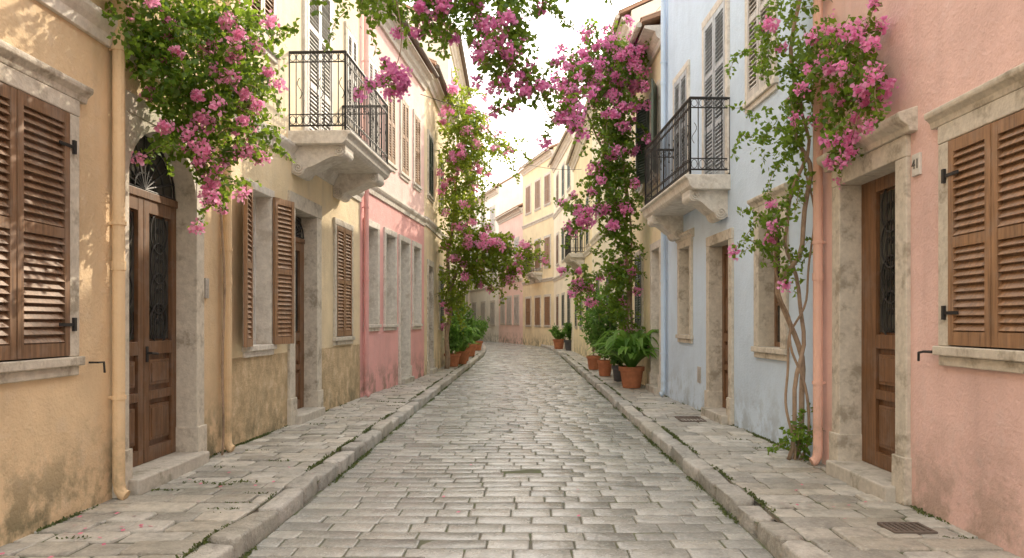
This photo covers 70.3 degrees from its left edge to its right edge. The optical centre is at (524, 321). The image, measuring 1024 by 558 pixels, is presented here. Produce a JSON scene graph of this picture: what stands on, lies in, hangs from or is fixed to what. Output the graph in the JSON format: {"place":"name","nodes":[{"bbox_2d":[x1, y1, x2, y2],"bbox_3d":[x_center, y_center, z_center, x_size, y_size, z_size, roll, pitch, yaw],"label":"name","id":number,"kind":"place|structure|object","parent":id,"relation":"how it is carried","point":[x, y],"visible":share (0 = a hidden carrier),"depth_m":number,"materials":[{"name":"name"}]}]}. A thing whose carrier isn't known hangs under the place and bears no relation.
{"place":"outdoors","nodes":[
{"label":"outdoors","id":0,"kind":"place"},
{"bbox_2d":[0,348,481,557],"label":"pavement","id":1,"kind":"structure","parent":0,"point":[181,520],"depth_m":5.69,"materials":[{"name":"stone"},{"name":"soil"}]},
{"bbox_2d":[0,0,234,546],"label":"ochre house","id":2,"kind":"structure","parent":1,"relation":"on","point":[111,294],"depth_m":5.42,"materials":[{"name":"yellow paint"}]},
{"bbox_2d":[0,39,93,383],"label":"window","id":3,"kind":"structure","parent":2,"relation":"in","point":[40,103],"depth_m":4.77,"materials":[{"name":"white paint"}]},
{"bbox_2d":[112,89,209,497],"bbox_3d":[-3.280,-0.230,6.470,0.400,3.260,1.570,0,0,0],"label":"door","id":4,"kind":"structure","parent":2,"relation":"in","point":[166,430],"depth_m":6.76,"materials":[{"name":"brown wood"}]},
{"bbox_2d":[101,0,299,454],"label":"bougainvillea","id":5,"kind":"object","parent":1,"relation":"on","point":[223,57],"visible":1,"depth_m":6.04,"materials":[{"name":"green plant"}]},
{"bbox_2d":[309,0,611,151],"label":"bougainvillea","id":6,"kind":"object","parent":5,"relation":"attached to","point":[518,36],"visible":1,"depth_m":5.95,"materials":[{"name":"pink plant"}]},
{"bbox_2d":[225,0,392,449],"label":"yellow house","id":7,"kind":"structure","parent":1,"relation":"on","point":[296,293],"depth_m":10.02,"materials":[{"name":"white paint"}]},
{"bbox_2d":[242,0,280,64],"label":"window","id":8,"kind":"structure","parent":7,"relation":"in","point":[267,5],"depth_m":8.96,"materials":[{"name":"white paint"}]},
{"bbox_2d":[242,178,294,357],"bbox_3d":[-3.219,-0.615,8.696,0.432,2.050,1.477,0,0,2],"label":"window","id":9,"kind":"structure","parent":7,"relation":"in","point":[268,223],"depth_m":9.03,"materials":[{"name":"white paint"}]},
{"bbox_2d":[287,190,324,424],"bbox_3d":[-3.179,-0.175,10.322,0.400,3.150,1.351,0,0,2],"label":"door","id":10,"kind":"structure","parent":7,"relation":"in","point":[305,391],"depth_m":10.77,"materials":[{"name":"beige stone"}]},
{"bbox_2d":[302,0,332,129],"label":"window","id":11,"kind":"structure","parent":7,"relation":"in","point":[315,30],"depth_m":10.82,"materials":[{"name":"white paint"}]},
{"bbox_2d":[332,217,354,345],"bbox_3d":[-3.139,-0.650,12.189,0.310,2.060,1.131,0,0,2],"label":"window","id":12,"kind":"structure","parent":7,"relation":"in","point":[343,231],"depth_m":12.11,"materials":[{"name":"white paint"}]},
{"bbox_2d":[344,21,357,133],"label":"window","id":13,"kind":"structure","parent":7,"relation":"in","point":[350,38],"depth_m":12.59,"materials":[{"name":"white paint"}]},
{"bbox_2d":[360,1,438,397],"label":"pink house","id":14,"kind":"structure","parent":1,"relation":"on","point":[393,220],"depth_m":15.70,"materials":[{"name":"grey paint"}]},
{"bbox_2d":[363,217,381,331],"bbox_3d":[-3.038,-0.880,13.983,0.310,2.120,1.052,0,0,5],"label":"window","id":15,"kind":"structure","parent":14,"relation":"in","point":[374,228],"depth_m":14.35,"materials":[{"name":"grey paint"}]},
{"bbox_2d":[369,52,378,153],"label":"window","id":16,"kind":"structure","parent":14,"relation":"in","point":[373,64],"depth_m":14.00,"materials":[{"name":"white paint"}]},
{"bbox_2d":[383,227,398,330],"bbox_3d":[-2.930,-0.880,15.333,0.310,2.120,1.052,0,0,5],"label":"window","id":17,"kind":"structure","parent":14,"relation":"in","point":[389,236],"depth_m":15.70,"materials":[{"name":"grey paint"}]},
{"bbox_2d":[385,79,397,172],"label":"window","id":18,"kind":"structure","parent":14,"relation":"in","point":[391,105],"depth_m":15.32,"materials":[{"name":"white paint"}]},
{"bbox_2d":[399,95,410,183],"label":"window","id":19,"kind":"structure","parent":14,"relation":"in","point":[404,172],"depth_m":16.49,"materials":[{"name":"white paint"}]},
{"bbox_2d":[398,234,414,384],"bbox_3d":[-2.798,-0.270,16.555,0.400,3.340,1.073,0,0,5],"label":"door","id":20,"kind":"structure","parent":14,"relation":"in","point":[405,376],"depth_m":16.95,"materials":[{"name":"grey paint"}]},
{"bbox_2d":[411,240,422,328],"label":"window","id":21,"kind":"structure","parent":14,"relation":"in","point":[416,247],"depth_m":18.10,"materials":[{"name":"grey paint"}]},
{"bbox_2d":[412,109,421,192],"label":"window","id":22,"kind":"structure","parent":14,"relation":"in","point":[416,182],"depth_m":17.72,"materials":[{"name":"white paint"}]},
{"bbox_2d":[421,94,593,121],"bbox_3d":[0.000,-5.472,18.849,5.364,0.474,0.017,0,0,-14],"label":"overhead cable","id":23,"kind":"object","parent":14,"relation":"attached to","point":[483,112],"visible":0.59,"depth_m":18.57,"materials":[{"name":"rubber"}]},
{"bbox_2d":[399,3,471,352],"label":"tall cream house","id":24,"kind":"structure","parent":1,"relation":"on","point":[457,60],"depth_m":25.10,"materials":[{"name":"white paint"}]},
{"bbox_2d":[498,155,580,169],"bbox_3d":[-0.050,-6.387,27.999,6.329,0.642,0.016,0,0,-39],"label":"overhead cable","id":25,"kind":"object","parent":24,"relation":"attached to","point":[550,168],"visible":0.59,"depth_m":29.17,"materials":[{"name":"metal"}]},
{"bbox_2d":[424,58,458,375],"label":"sand house","id":26,"kind":"structure","parent":1,"relation":"on","point":[434,348],"depth_m":20.09,"materials":[{"name":"beige paint"}]},
{"bbox_2d":[427,129,434,203],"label":"window","id":27,"kind":"structure","parent":26,"relation":"in","point":[430,140],"depth_m":19.63,"materials":[{"name":"white paint"}]},
{"bbox_2d":[427,259,436,373],"bbox_3d":[-2.616,-0.130,19.701,0.411,3.060,1.154,0,0,0],"label":"door","id":28,"kind":"structure","parent":26,"relation":"in","point":[431,369],"depth_m":20.09,"materials":[{"name":"grey wood"}]},
{"bbox_2d":[439,264,443,329],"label":"window","id":29,"kind":"structure","parent":26,"relation":"in","point":[441,312],"depth_m":21.62,"materials":[{"name":"white paint"}]},
{"bbox_2d":[439,149,443,209],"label":"window","id":30,"kind":"structure","parent":26,"relation":"in","point":[442,177],"depth_m":21.62,"materials":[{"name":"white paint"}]},
{"bbox_2d":[443,311,469,366],"bbox_3d":[-2.122,0.506,22.332,0.753,1.731,1.324,0,0,20],"label":"potted shrub","id":31,"kind":"object","parent":1,"relation":"on","point":[456,337],"visible":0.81,"depth_m":22.23,"materials":[{"name":"green plant"}]},
{"bbox_2d":[453,303,476,360],"bbox_3d":[-2.230,0.270,25.555,1.102,2.204,0.949,0,0,-34],"label":"potted shrub","id":32,"kind":"object","parent":1,"relation":"on","point":[468,315],"visible":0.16,"depth_m":25.56,"materials":[{"name":"green plant"}]},
{"bbox_2d":[463,168,474,318],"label":"peach house","id":33,"kind":"structure","parent":1,"relation":"on","point":[466,298],"depth_m":35.44,"materials":[{"name":"white paint"}]},
{"bbox_2d":[455,327,483,363],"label":"potted shrub","id":34,"kind":"object","parent":1,"relation":"on","point":[464,353],"visible":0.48,"depth_m":23.63,"materials":[{"name":"green plant"}]},
{"bbox_2d":[466,321,485,356],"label":"potted shrub","id":35,"kind":"object","parent":1,"relation":"on","point":[472,347],"visible":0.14,"depth_m":28.88,"materials":[{"name":"green plant"}]},
{"bbox_2d":[470,316,488,350],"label":"potted shrub","id":36,"kind":"object","parent":1,"relation":"on","point":[479,346],"visible":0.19,"depth_m":34.83,"materials":[{"name":"green plant"}]},
{"bbox_2d":[436,67,550,368],"bbox_3d":[-1.094,-2.840,20.925,3.765,8.482,2.915,0,0,0],"label":"bougainvillea","id":37,"kind":"object","parent":1,"relation":"on","point":[494,247],"visible":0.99,"depth_m":20.70,"materials":[{"name":"green plant"}]},
{"bbox_2d":[247,340,774,557],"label":"road","id":38,"kind":"structure","parent":0,"point":[537,437],"depth_m":6.50,"materials":[{"name":"stone paving blocks"}]},
{"bbox_2d":[0,464,866,557],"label":"fallen petals","id":39,"kind":"object","parent":38,"relation":"on","point":[140,525],"visible":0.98,"depth_m":4.90,"materials":[{"name":"pink plant"}]},
{"bbox_2d":[468,224,469,318],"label":"distant cream house","id":40,"kind":"structure","parent":38,"relation":"on","point":[469,295],"depth_m":62.04,"materials":[{"name":"white paint"}]},
{"bbox_2d":[469,172,522,341],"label":"white house","id":41,"kind":"structure","parent":38,"relation":"on","point":[507,195],"depth_m":55.22,"materials":[{"name":"paint"}]},
{"bbox_2d":[472,302,476,319],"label":"window","id":42,"kind":"structure","parent":41,"relation":"in","point":[474,304],"depth_m":60.55,"materials":[{"name":"white paint"}]},
{"bbox_2d":[481,301,485,320],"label":"window","id":43,"kind":"structure","parent":41,"relation":"in","point":[483,304],"depth_m":57.93,"materials":[{"name":"white paint"}]},
{"bbox_2d":[490,300,494,325],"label":"window","id":44,"kind":"structure","parent":41,"relation":"in","point":[492,303],"depth_m":55.46,"materials":[{"name":"white paint"}]},
{"bbox_2d":[490,205,494,231],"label":"window","id":45,"kind":"structure","parent":41,"relation":"in","point":[492,215],"depth_m":55.46,"materials":[{"name":"white paint"}]},
{"bbox_2d":[494,203,522,344],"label":"coral house","id":46,"kind":"structure","parent":38,"relation":"on","point":[511,312],"depth_m":50.24,"materials":[{"name":"pink paint"}]},
{"bbox_2d":[500,296,504,324],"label":"window","id":47,"kind":"structure","parent":46,"relation":"in","point":[502,306],"depth_m":52.83,"materials":[{"name":"white paint"}]},
{"bbox_2d":[506,295,511,324],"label":"window","id":48,"kind":"structure","parent":46,"relation":"in","point":[509,298],"depth_m":51.06,"materials":[{"name":"white paint"}]},
{"bbox_2d":[513,295,519,324],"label":"window","id":49,"kind":"structure","parent":46,"relation":"in","point":[516,297],"depth_m":49.31,"materials":[{"name":"white paint"}]},
{"bbox_2d":[514,236,518,261],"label":"window","id":50,"kind":"structure","parent":46,"relation":"in","point":[516,240],"depth_m":49.31,"materials":[{"name":"white paint"}]},
{"bbox_2d":[403,0,639,195],"label":"sky","id":51,"kind":"structure","parent":0,"point":[549,32],"materials":[{"name":"white"}]},
{"bbox_2d":[548,345,1020,557],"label":"pavement","id":52,"kind":"structure","parent":0,"point":[776,480],"depth_m":5.69,"materials":[{"name":"stone"}]},
{"bbox_2d":[31,353,976,557],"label":"moss","id":53,"kind":"object","parent":52,"relation":"on","point":[320,461],"visible":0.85,"depth_m":7.12,"materials":[{"name":"green plant"}]},
{"bbox_2d":[517,142,558,345],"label":"cream corner house","id":54,"kind":"structure","parent":52,"relation":"on","point":[538,223],"depth_m":44.38,"materials":[{"name":"white paint"}]},
{"bbox_2d":[525,296,531,326],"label":"window","id":55,"kind":"structure","parent":54,"relation":"in","point":[527,299],"depth_m":46.71,"materials":[{"name":"white paint"}]},
{"bbox_2d":[525,183,531,215],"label":"window","id":56,"kind":"structure","parent":54,"relation":"in","point":[528,187],"depth_m":46.71,"materials":[{"name":"white paint"}]},
{"bbox_2d":[534,295,540,326],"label":"window","id":57,"kind":"structure","parent":54,"relation":"in","point":[537,299],"depth_m":44.83,"materials":[{"name":"white paint"}]},
{"bbox_2d":[534,238,540,270],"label":"window","id":58,"kind":"structure","parent":54,"relation":"in","point":[538,245],"depth_m":44.83,"materials":[{"name":"white paint"}]},
{"bbox_2d":[534,177,540,211],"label":"window","id":59,"kind":"structure","parent":54,"relation":"in","point":[537,183],"depth_m":44.83,"materials":[{"name":"white paint"}]},
{"bbox_2d":[543,294,550,327],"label":"window","id":60,"kind":"structure","parent":54,"relation":"in","point":[547,297],"depth_m":43.01,"materials":[{"name":"white paint"}]},
{"bbox_2d":[543,234,550,268],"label":"window","id":61,"kind":"structure","parent":54,"relation":"in","point":[547,239],"depth_m":42.94,"materials":[{"name":"white paint"}]},
{"bbox_2d":[543,171,550,206],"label":"window","id":62,"kind":"structure","parent":54,"relation":"in","point":[547,177],"depth_m":43.01,"materials":[{"name":"white paint"}]},
{"bbox_2d":[549,323,565,348],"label":"potted shrub","id":63,"kind":"object","parent":52,"relation":"on","point":[558,335],"visible":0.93,"depth_m":36.79,"materials":[{"name":"green plant"}]},
{"bbox_2d":[547,128,575,350],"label":"tall yellow house","id":64,"kind":"structure","parent":52,"relation":"on","point":[563,301],"depth_m":37.94,"materials":[{"name":"white paint"}]},
{"bbox_2d":[556,294,558,327],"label":"window","id":65,"kind":"structure","parent":64,"relation":"in","point":[557,296],"depth_m":39.99,"materials":[{"name":"white paint"}]},
{"bbox_2d":[556,231,558,266],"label":"window","id":66,"kind":"structure","parent":64,"relation":"in","point":[557,234],"depth_m":39.99,"materials":[{"name":"white paint"}]},
{"bbox_2d":[556,171,558,207],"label":"window","id":67,"kind":"structure","parent":64,"relation":"in","point":[557,175],"depth_m":39.99,"materials":[{"name":"white paint"}]},
{"bbox_2d":[561,292,564,327],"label":"window","id":68,"kind":"structure","parent":64,"relation":"in","point":[562,294],"depth_m":37.74,"materials":[{"name":"white paint"}]},
{"bbox_2d":[561,226,564,262],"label":"window","id":69,"kind":"structure","parent":64,"relation":"in","point":[562,239],"depth_m":37.73,"materials":[{"name":"white paint"}]},
{"bbox_2d":[561,161,564,198],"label":"window","id":70,"kind":"structure","parent":64,"relation":"in","point":[563,165],"depth_m":37.59,"materials":[{"name":"white paint"}]},
{"bbox_2d":[566,153,570,192],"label":"window","id":71,"kind":"structure","parent":64,"relation":"in","point":[568,171],"depth_m":35.45,"materials":[{"name":"white paint"}]},
{"bbox_2d":[567,293,570,323],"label":"window","id":72,"kind":"structure","parent":64,"relation":"in","point":[568,299],"depth_m":35.45,"materials":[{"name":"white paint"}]},
{"bbox_2d":[563,322,571,350],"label":"potted shrub","id":73,"kind":"object","parent":52,"relation":"on","point":[568,328],"visible":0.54,"depth_m":34.75,"materials":[{"name":"green plant"}]},
{"bbox_2d":[563,114,591,356],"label":"pale yellow house","id":74,"kind":"structure","parent":52,"relation":"on","point":[579,256],"depth_m":29.60,"materials":[{"name":"white paint"}]},
{"bbox_2d":[574,293,577,328],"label":"window","id":75,"kind":"structure","parent":74,"relation":"in","point":[576,320],"depth_m":32.01,"materials":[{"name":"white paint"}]},
{"bbox_2d":[575,216,577,252],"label":"window","id":76,"kind":"structure","parent":74,"relation":"in","point":[576,241],"depth_m":32.01,"materials":[{"name":"white paint"}]},
{"bbox_2d":[579,294,582,329],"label":"window","id":77,"kind":"structure","parent":74,"relation":"in","point":[581,313],"depth_m":29.63,"materials":[{"name":"white paint"}]},
{"bbox_2d":[579,212,582,252],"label":"window","id":78,"kind":"structure","parent":74,"relation":"in","point":[580,212],"depth_m":29.80,"materials":[{"name":"white paint"}]},
{"bbox_2d":[585,196,589,248],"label":"window","id":79,"kind":"structure","parent":74,"relation":"in","point":[587,198],"depth_m":27.35,"materials":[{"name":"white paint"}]},
{"bbox_2d":[571,282,609,369],"bbox_3d":[2.024,0.053,20.989,1.129,2.638,1.116,0,0,38],"label":"potted shrub","id":80,"kind":"object","parent":52,"relation":"on","point":[592,362],"visible":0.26,"depth_m":20.91,"materials":[{"name":"green plant"}]},
{"bbox_2d":[584,285,620,375],"bbox_3d":[2.031,0.205,18.469,0.987,2.334,1.047,0,0,0],"label":"potted shrub","id":81,"kind":"object","parent":52,"relation":"on","point":[604,365],"visible":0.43,"depth_m":18.34,"materials":[{"name":"green plant"}]},
{"bbox_2d":[545,6,660,335],"bbox_3d":[1.759,-2.550,15.206,2.836,7.879,2.809,0,0,39],"label":"bougainvillea","id":82,"kind":"object","parent":52,"relation":"on","point":[618,80],"visible":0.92,"depth_m":15.02,"materials":[{"name":"green plant"}]},
{"bbox_2d":[598,327,634,380],"bbox_3d":[2.149,0.716,16.860,0.729,1.312,0.939,0,0,-38],"label":"potted shrub","id":83,"kind":"object","parent":52,"relation":"on","point":[615,360],"visible":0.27,"depth_m":16.80,"materials":[{"name":"green plant"}]},
{"bbox_2d":[582,0,660,369],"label":"vine covered house","id":84,"kind":"structure","parent":52,"relation":"on","point":[637,11],"depth_m":19.99,"materials":[{"name":"white paint"}]},
{"bbox_2d":[595,271,599,295],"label":"window","id":85,"kind":"structure","parent":84,"relation":"in","point":[598,287],"depth_m":24.05,"materials":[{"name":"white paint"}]},
{"bbox_2d":[606,263,611,325],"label":"window","id":86,"kind":"structure","parent":84,"relation":"in","point":[607,280],"depth_m":21.58,"materials":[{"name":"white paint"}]},
{"bbox_2d":[617,256,625,329],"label":"window","id":87,"kind":"structure","parent":84,"relation":"in","point":[621,256],"depth_m":18.51,"materials":[{"name":"white paint"}]},
{"bbox_2d":[587,329,658,387],"bbox_3d":[2.164,0.761,15.233,1.791,1.222,1.862,0,0,0],"label":"potted fern","id":88,"kind":"object","parent":52,"relation":"on","point":[631,350],"visible":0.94,"depth_m":14.95,"materials":[{"name":"green plant"}]},
{"bbox_2d":[622,10,660,393],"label":"golden house","id":89,"kind":"structure","parent":52,"relation":"on","point":[646,304],"depth_m":14.85,"materials":[{"name":"grey paint"}]},
{"bbox_2d":[634,250,643,331],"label":"window","id":90,"kind":"structure","parent":89,"relation":"in","point":[638,301],"depth_m":16.20,"materials":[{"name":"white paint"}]},
{"bbox_2d":[634,125,644,201],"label":"window","id":91,"kind":"structure","parent":89,"relation":"in","point":[641,189],"depth_m":16.15,"materials":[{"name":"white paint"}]},
{"bbox_2d":[636,79,659,186],"bbox_3d":[2.628,-3.735,14.597,0.513,1.930,1.703,0,0,0],"label":"window","id":92,"kind":"structure","parent":89,"relation":"in","point":[650,119],"depth_m":15.00,"materials":[{"name":"white paint"}]},
{"bbox_2d":[646,239,660,393],"bbox_3d":[2.689,-0.095,14.451,0.414,2.990,1.115,0,0,0],"label":"door","id":93,"kind":"structure","parent":89,"relation":"in","point":[654,386],"depth_m":14.85,"materials":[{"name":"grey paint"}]},
{"bbox_2d":[675,416,706,421],"bbox_3d":[2.350,1.375,10.300,0.340,0.019,0.500,0,0,0],"label":"drain cover","id":94,"kind":"object","parent":52,"relation":"on","point":[689,417],"visible":1,"depth_m":10.30,"materials":[{"name":"metal"}]},
{"bbox_2d":[724,0,898,460],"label":"bougainvillea","id":95,"kind":"object","parent":52,"relation":"on","point":[850,37],"visible":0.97,"depth_m":6.88,"materials":[{"name":"green plant"}]},
{"bbox_2d":[877,522,937,534],"bbox_3d":[2.550,1.375,4.850,0.280,0.019,0.240,0,0,0],"label":"drain cover","id":96,"kind":"object","parent":52,"relation":"on","point":[918,528],"visible":1,"depth_m":4.84,"materials":[{"name":"metal"}]},
{"bbox_2d":[809,0,1023,557],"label":"salmon house","id":97,"kind":"structure","parent":52,"relation":"on","point":[918,308],"depth_m":5.18,"materials":[{"name":"pink paint"}]},
{"bbox_2d":[816,106,917,505],"bbox_3d":[2.960,-0.099,6.120,0.400,2.997,1.520,0,0,0],"label":"door","id":98,"kind":"structure","parent":97,"relation":"in","point":[870,435],"depth_m":6.32,"materials":[{"name":"beige stone"}]},
{"bbox_2d":[924,63,1023,373],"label":"window","id":99,"kind":"structure","parent":97,"relation":"in","point":[981,130],"depth_m":4.55,"materials":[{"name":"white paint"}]},
{"label":"ground","id":100,"kind":"structure","parent":0,"visible":0},
{"bbox_2d":[185,343,485,557],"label":"kerb","id":101,"kind":"structure","parent":100,"relation":"on","point":[238,539],"depth_m":6.07,"materials":[{"name":"stone"}]},
{"bbox_2d":[540,344,832,557],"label":"kerb","id":102,"kind":"structure","parent":100,"relation":"on","point":[778,539],"depth_m":6.13,"materials":[{"name":"stone"}]},
{"bbox_2d":[640,0,820,462],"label":"pale blue house","id":103,"kind":"structure","parent":100,"relation":"on","point":[724,332],"depth_m":9.96,"materials":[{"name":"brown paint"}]},
{"bbox_2d":[672,59,689,179],"bbox_3d":[2.788,-3.285,12.428,0.351,2.030,1.119,0,0,0],"label":"window","id":104,"kind":"structure","parent":103,"relation":"in","point":[681,82],"depth_m":12.37,"materials":[{"name":"white paint"}]},
{"bbox_2d":[675,228,693,343],"bbox_3d":[2.783,-0.584,12.178,0.340,1.868,1.050,0,0,-2],"label":"window","id":105,"kind":"structure","parent":103,"relation":"in","point":[684,334],"depth_m":12.49,"materials":[{"name":"grey paint"}]},
{"bbox_2d":[701,0,729,173],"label":"window","id":106,"kind":"structure","parent":103,"relation":"in","point":[715,28],"depth_m":10.42,"materials":[{"name":"white paint"}]},
{"bbox_2d":[701,228,733,424],"bbox_3d":[2.836,0.070,10.302,0.400,2.660,1.211,0,0,-2],"label":"door","id":107,"kind":"structure","parent":103,"relation":"in","point":[718,407],"depth_m":10.73,"materials":[{"name":"beige stone"}]},
{"bbox_2d":[742,0,778,114],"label":"window","id":108,"kind":"structure","parent":103,"relation":"in","point":[757,91],"depth_m":8.80,"materials":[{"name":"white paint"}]},
{"bbox_2d":[747,182,790,361],"bbox_3d":[2.930,-0.549,8.388,0.340,1.958,1.151,0,0,-2],"label":"window","id":109,"kind":"structure","parent":103,"relation":"in","point":[771,328],"depth_m":8.71,"materials":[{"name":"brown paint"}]}
]}

